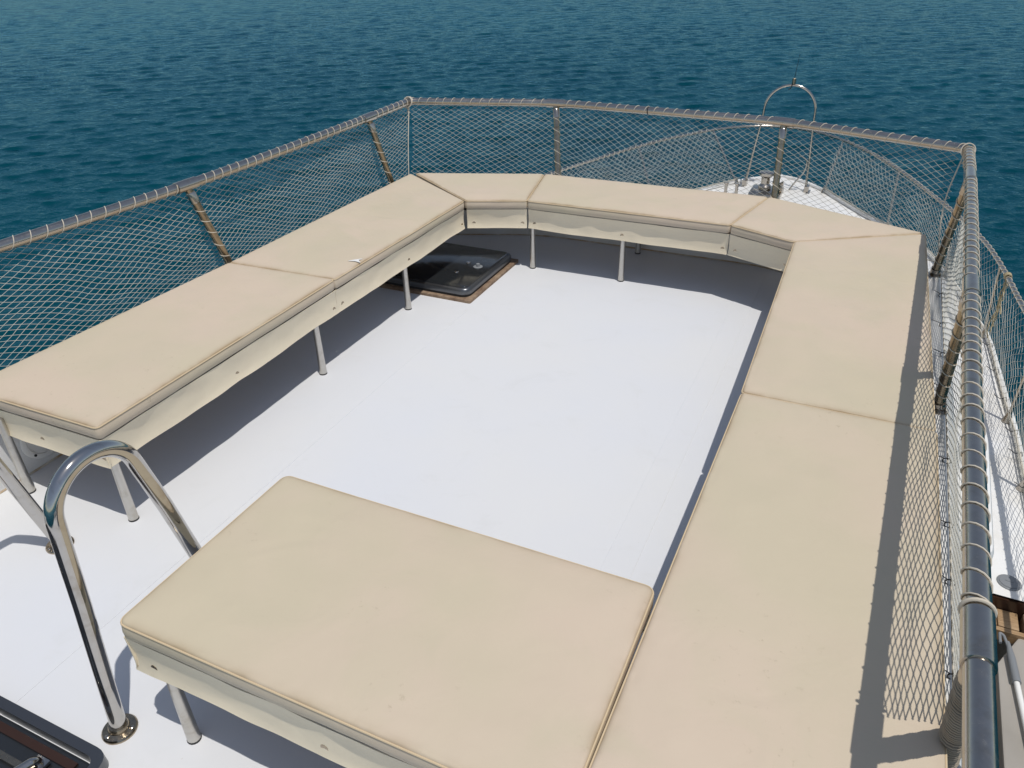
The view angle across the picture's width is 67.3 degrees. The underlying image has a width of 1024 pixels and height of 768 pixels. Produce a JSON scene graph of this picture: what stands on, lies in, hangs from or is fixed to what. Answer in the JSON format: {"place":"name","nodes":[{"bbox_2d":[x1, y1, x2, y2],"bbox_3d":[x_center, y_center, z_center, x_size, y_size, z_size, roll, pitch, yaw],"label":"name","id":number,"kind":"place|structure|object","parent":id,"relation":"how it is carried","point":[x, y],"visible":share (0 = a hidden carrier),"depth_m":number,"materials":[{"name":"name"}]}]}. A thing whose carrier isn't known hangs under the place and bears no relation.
{"place":"outdoors","nodes":[
{"label":"outdoors","id":0,"kind":"place"},
{"bbox_2d":[0,0,1023,450],"bbox_3d":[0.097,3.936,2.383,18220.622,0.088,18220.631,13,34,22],"label":"sea","id":1,"kind":"structure","parent":0,"point":[104,102],"depth_m":22.46,"materials":[{"name":"liquid"}]},
{"bbox_2d":[0,175,1023,767],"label":"boat","id":2,"kind":"object","parent":1,"relation":"on","point":[1006,513],"visible":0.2,"depth_m":4.06,"materials":[{"name":"grey paint"}]},
{"bbox_2d":[19,439,54,458],"bbox_3d":[-1.715,0.191,2.812,0.011,0.170,0.170,13,34,22],"label":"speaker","id":3,"kind":"object","parent":2,"relation":"attached to","point":[32,450],"visible":0.25,"depth_m":2.79},
{"bbox_2d":[0,235,782,767],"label":"deck","id":4,"kind":"structure","parent":2,"relation":"on","point":[522,403],"depth_m":2.94,"materials":[{"name":"white paint"}]},
{"bbox_2d":[0,458,74,553],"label":"grab rail","id":5,"kind":"object","parent":4,"relation":"on","point":[19,492],"visible":0.59,"depth_m":2.31,"materials":[{"name":"metal"}]},
{"bbox_2d":[0,696,108,767],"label":"companionway","id":6,"kind":"object","parent":4,"relation":"on","point":[21,747],"visible":1,"depth_m":1.85,"materials":[{"name":"grey metal"}]},
{"bbox_2d":[43,440,201,744],"bbox_3d":[-0.894,0.442,1.867,0.084,0.753,0.484,13,34,22],"label":"grab rail","id":7,"kind":"object","parent":4,"relation":"on","point":[120,726],"visible":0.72,"depth_m":1.74,"materials":[{"name":"metal"}]},
{"bbox_2d":[0,290,338,521],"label":"bench","id":8,"kind":"object","parent":4,"relation":"on","point":[165,414],"visible":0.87,"depth_m":2.65,"materials":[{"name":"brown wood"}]},
{"bbox_2d":[0,263,333,438],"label":"seat cushion","id":9,"kind":"object","parent":8,"relation":"on","point":[104,379],"visible":1,"depth_m":2.77,"materials":[{"name":"leather"}]},
{"bbox_2d":[0,307,466,714],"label":"deck joint","id":10,"kind":"object","parent":4,"relation":"on","point":[33,668],"visible":0.84,"depth_m":2.58,"materials":[{"name":"white paint"}]},
{"bbox_2d":[124,612,650,767],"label":"bench","id":11,"kind":"object","parent":4,"relation":"on","point":[179,678],"visible":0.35,"depth_m":1.62,"materials":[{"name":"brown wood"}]},
{"bbox_2d":[120,476,653,767],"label":"seat cushion","id":12,"kind":"object","parent":11,"relation":"on","point":[415,640],"visible":1,"depth_m":1.65,"materials":[{"name":"leather"}]},
{"bbox_2d":[332,210,464,311],"bbox_3d":[-0.684,-0.657,4.055,0.553,0.348,1.456,13,34,22],"label":"bench","id":13,"kind":"object","parent":4,"relation":"on","point":[364,283],"visible":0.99,"depth_m":3.74,"materials":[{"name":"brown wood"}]},
{"bbox_2d":[231,174,463,288],"bbox_3d":[-0.697,-0.835,3.958,0.585,0.060,1.520,13,34,22],"label":"seat cushion","id":14,"kind":"object","parent":13,"relation":"on","point":[373,228],"visible":0.98,"depth_m":3.75,"materials":[{"name":"leather"}]},
{"bbox_2d":[464,208,526,227],"bbox_3d":[-0.211,-1.034,4.429,0.708,0.109,0.491,2,31,5],"label":"bench","id":15,"kind":"object","parent":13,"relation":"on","point":[496,218],"visible":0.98,"depth_m":4.22,"materials":[{"name":"white plastic"}]},
{"bbox_2d":[416,173,543,208],"bbox_3d":[-0.218,-1.111,4.396,0.777,0.057,0.525,2,31,5],"label":"seat cushion","id":16,"kind":"object","parent":15,"relation":"on","point":[490,191],"visible":0.92,"depth_m":4.34,"materials":[{"name":"leather"}]},
{"bbox_2d":[379,242,517,303],"bbox_3d":[-0.365,-0.658,4.299,0.609,0.086,0.614,13,34,22],"label":"deck hatch","id":17,"kind":"object","parent":4,"relation":"on","point":[458,273],"visible":0.72,"depth_m":4.18,"materials":[{"name":"black glass"}]},
{"bbox_2d":[528,209,730,281],"bbox_3d":[0.680,-0.811,4.256,1.222,0.348,0.496,13,34,22],"label":"bench","id":18,"kind":"object","parent":4,"relation":"on","point":[637,233],"visible":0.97,"depth_m":4.02,"materials":[{"name":"white plastic"}]},
{"bbox_2d":[527,174,766,232],"bbox_3d":[0.681,-0.989,4.158,1.279,0.058,0.532,13,34,22],"label":"seat cushion","id":19,"kind":"object","parent":18,"relation":"on","point":[711,211],"visible":0.98,"depth_m":4.07,"materials":[{"name":"leather"}]},
{"bbox_2d":[727,234,790,271],"bbox_3d":[1.462,-0.569,3.827,0.488,0.348,0.736,-27,40,-36],"label":"bench","id":20,"kind":"object","parent":4,"relation":"on","point":[763,254],"visible":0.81,"depth_m":3.71,"materials":[{"name":"white plastic"}]},
{"bbox_2d":[731,197,921,250],"bbox_3d":[1.469,-0.744,3.725,0.520,0.057,0.804,-27,40,-36],"label":"seat cushion","id":21,"kind":"object","parent":20,"relation":"on","point":[786,225],"visible":0.9,"depth_m":3.71,"materials":[{"name":"leather"}]},
{"bbox_3d":[1.319,-0.135,3.117,0.556,0.348,1.727,13,34,22],"label":"bench","id":22,"kind":"object","parent":4,"relation":"on","visible":0},
{"bbox_2d":[741,234,935,431],"bbox_3d":[1.337,-0.320,3.030,0.584,0.058,1.747,13,34,22],"label":"seat cushion","id":23,"kind":"object","parent":22,"relation":"on","point":[847,328],"visible":1,"depth_m":2.75,"materials":[{"name":"leather"}]},
{"bbox_3d":[0.590,0.713,1.745,0.563,0.348,1.864,13,34,22],"label":"bench","id":24,"kind":"object","parent":4,"relation":"on","visible":0},
{"bbox_2d":[588,394,947,767],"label":"seat cushion","id":25,"kind":"object","parent":24,"relation":"on","point":[795,620],"visible":0.99,"depth_m":1.66,"materials":[{"name":"leather"}]},
{"bbox_2d":[0,98,998,767],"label":"guard rail","id":26,"kind":"object","parent":2,"relation":"on","point":[978,658],"visible":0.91,"depth_m":2.38,"materials":[{"name":"silver metal"}]},
{"bbox_2d":[0,96,997,767],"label":"safety net","id":27,"kind":"object","parent":26,"relation":"attached to","point":[950,732],"visible":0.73,"depth_m":3.28,"materials":[{"name":"white fabric"}]},
{"bbox_2d":[724,182,739,193],"bbox_3d":[2.611,-2.315,9.157,0.220,0.165,0.100,13,34,22],"label":"bitt","id":28,"kind":"object","parent":2,"relation":"on","point":[736,185],"visible":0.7,"depth_m":9.13,"materials":[{"name":"silver metal"}]},
{"bbox_2d":[748,170,783,198],"bbox_3d":[2.997,-2.345,9.033,0.360,0.270,0.400,13,34,22],"label":"windlass","id":29,"kind":"object","parent":2,"relation":"on","point":[764,187],"visible":0.66,"depth_m":9.01,"materials":[{"name":"silver metal"}]},
{"bbox_2d":[738,55,816,193],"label":"bow arch","id":30,"kind":"structure","parent":2,"relation":"on","point":[806,186],"depth_m":8.96,"materials":[{"name":"silver metal"}]},
{"bbox_2d":[544,125,1023,492],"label":"bow rail","id":31,"kind":"object","parent":2,"relation":"on","point":[1005,419],"visible":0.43,"depth_m":7.97,"materials":[{"name":"silver metal"}]},
{"bbox_2d":[551,129,1023,487],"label":"bow net","id":32,"kind":"object","parent":31,"relation":"attached to","point":[1016,441],"visible":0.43,"depth_m":6.63,"materials":[{"name":"white fabric"}]},
{"bbox_2d":[986,272,1011,337],"bbox_3d":[3.585,-0.577,5.666,0.057,0.481,0.146,16,35,26],"label":"cord","id":33,"kind":"object","parent":31,"relation":"hanging from","point":[1000,300],"visible":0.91,"depth_m":5.64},
{"bbox_2d":[788,155,807,189],"bbox_3d":[3.384,-2.488,9.096,0.173,0.442,0.038,13,34,22],"label":"anchor hook","id":34,"kind":"object","parent":2,"relation":"attached to","point":[801,174],"visible":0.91,"depth_m":9.07,"materials":[{"name":"silver metal"}]},
{"bbox_2d":[996,574,1021,590],"bbox_3d":[2.522,1.004,3.901,0.112,0.016,0.112,13,34,22],"label":"deck plate","id":35,"kind":"object","parent":2,"relation":"on","point":[1008,582],"visible":1,"depth_m":3.89,"materials":[{"name":"grey plastic"}]},
{"bbox_2d":[996,609,1023,643],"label":"step","id":36,"kind":"object","parent":2,"relation":"attached to","point":[1009,627],"visible":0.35,"depth_m":3.78,"materials":[{"name":"brown wood"}]},
{"bbox_2d":[998,632,1023,729],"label":"handrail","id":37,"kind":"object","parent":2,"relation":"on","point":[1014,671],"visible":1,"depth_m":3.52,"materials":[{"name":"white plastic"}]}
]}

